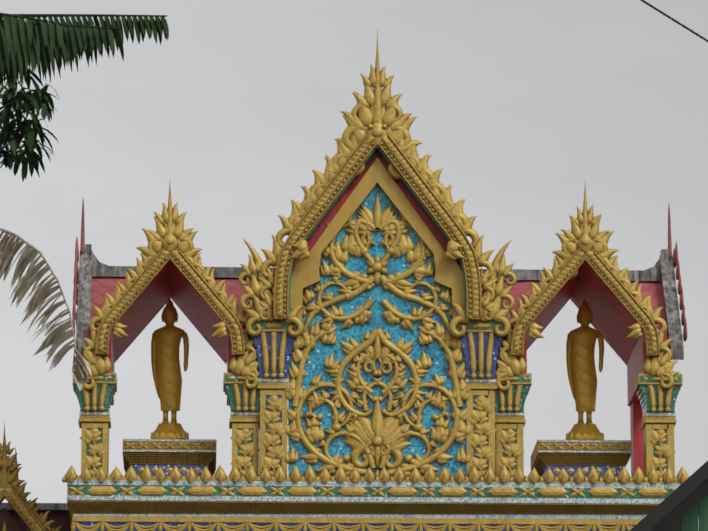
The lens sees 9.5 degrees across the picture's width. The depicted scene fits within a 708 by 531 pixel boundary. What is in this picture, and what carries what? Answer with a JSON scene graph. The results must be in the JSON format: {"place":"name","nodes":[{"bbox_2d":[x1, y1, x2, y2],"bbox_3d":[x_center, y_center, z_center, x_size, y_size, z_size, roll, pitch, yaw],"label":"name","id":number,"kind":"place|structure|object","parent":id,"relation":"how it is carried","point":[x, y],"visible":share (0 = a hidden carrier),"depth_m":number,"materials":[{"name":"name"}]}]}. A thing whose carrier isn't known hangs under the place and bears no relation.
{"place":"outdoors","nodes":[
{"label":"outdoors","id":0,"kind":"place"},
{"bbox_2d":[0,0,707,519],"label":"sky","id":1,"kind":"structure","parent":0,"point":[521,105],"materials":[{"name":"grey"}]},
{"bbox_2d":[62,464,689,530],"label":"cornice","id":2,"kind":"structure","parent":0,"point":[278,500],"depth_m":30.22,"materials":[{"name":"gold metal"}]},
{"bbox_2d":[72,319,682,476],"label":"pillars","id":3,"kind":"structure","parent":2,"relation":"on","point":[495,420],"depth_m":30.43,"materials":[{"name":"gold metal"}]},
{"bbox_2d":[238,30,516,476],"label":"central gable","id":4,"kind":"structure","parent":3,"relation":"on","point":[372,158],"depth_m":30.61,"materials":[{"name":"gold metal"}]},
{"bbox_2d":[282,194,471,476],"bbox_3d":[0.169,0.504,30.513,1.375,2.120,0.051,0,-13,-2],"label":"floral relief ornament","id":5,"kind":"object","parent":4,"relation":"attached to","point":[377,440],"visible":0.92,"depth_m":30.47,"materials":[{"name":"gold metal"}]},
{"bbox_2d":[72,198,686,359],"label":"gate roof","id":6,"kind":"structure","parent":3,"relation":"on","point":[95,279],"depth_m":31.16,"materials":[{"name":"red paint"}]},
{"bbox_2d":[81,183,679,405],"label":"side gable arches","id":7,"kind":"structure","parent":3,"relation":"on","point":[626,318],"depth_m":30.63,"materials":[{"name":"gold metal"}]},
{"bbox_2d":[630,461,707,530],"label":"roof","id":8,"kind":"structure","parent":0,"point":[683,506],"depth_m":22.99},
{"bbox_2d":[640,0,707,41],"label":"overhead wire","id":9,"kind":"object","parent":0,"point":[674,20],"visible":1,"depth_m":17.04,"materials":[{"name":"rubber"}]},
{"label":"forecourt paving","id":10,"kind":"structure","parent":0,"visible":0},
{"bbox_2d":[0,63,58,180],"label":"mango tree","id":11,"kind":"object","parent":10,"relation":"on","point":[37,99],"visible":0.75,"depth_m":22.36,"materials":[{"name":"green plant"}]},
{"bbox_2d":[0,421,70,530],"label":"temple roof","id":12,"kind":"structure","parent":10,"relation":"on","point":[19,511],"depth_m":31.04,"materials":[{"name":"gold metal"}]},
{"bbox_2d":[0,227,91,391],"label":"frond","id":13,"kind":"object","parent":10,"relation":"on","point":[57,337],"visible":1,"depth_m":21.82,"materials":[{"name":"grey plant"}]},
{"bbox_2d":[0,13,168,88],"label":"frond","id":14,"kind":"object","parent":10,"relation":"on","point":[35,42],"visible":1,"depth_m":21.25,"materials":[{"name":"green plant"}]},
{"bbox_3d":[0.145,5.604,29.996,4.430,6.382,1.310,0,-13,-2],"label":"gate","id":15,"kind":"object","parent":10,"relation":"on","visible":0},
{"bbox_2d":[123,439,216,475],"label":"statue plinth","id":16,"kind":"structure","parent":15,"relation":"on","point":[184,456],"depth_m":30.59,"materials":[{"name":"gold tile"}]},
{"bbox_2d":[150,299,188,438],"bbox_3d":[-1.339,0.767,31.072,0.285,1.077,0.284,0,-13,-2],"label":"buddha statue","id":17,"kind":"object","parent":16,"relation":"on","point":[165,359],"visible":1,"depth_m":31.04,"materials":[{"name":"gold metal"}]},
{"bbox_2d":[531,440,631,476],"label":"statue plinth","id":18,"kind":"structure","parent":15,"relation":"on","point":[570,457],"depth_m":30.70,"materials":[{"name":"gold tile"}]},
{"bbox_2d":[565,300,603,439],"bbox_3d":[1.687,0.776,31.183,0.292,1.080,0.284,0,-13,-2],"label":"buddha statue","id":19,"kind":"object","parent":18,"relation":"on","point":[580,352],"visible":1,"depth_m":31.15,"materials":[{"name":"gold metal"}]}
]}

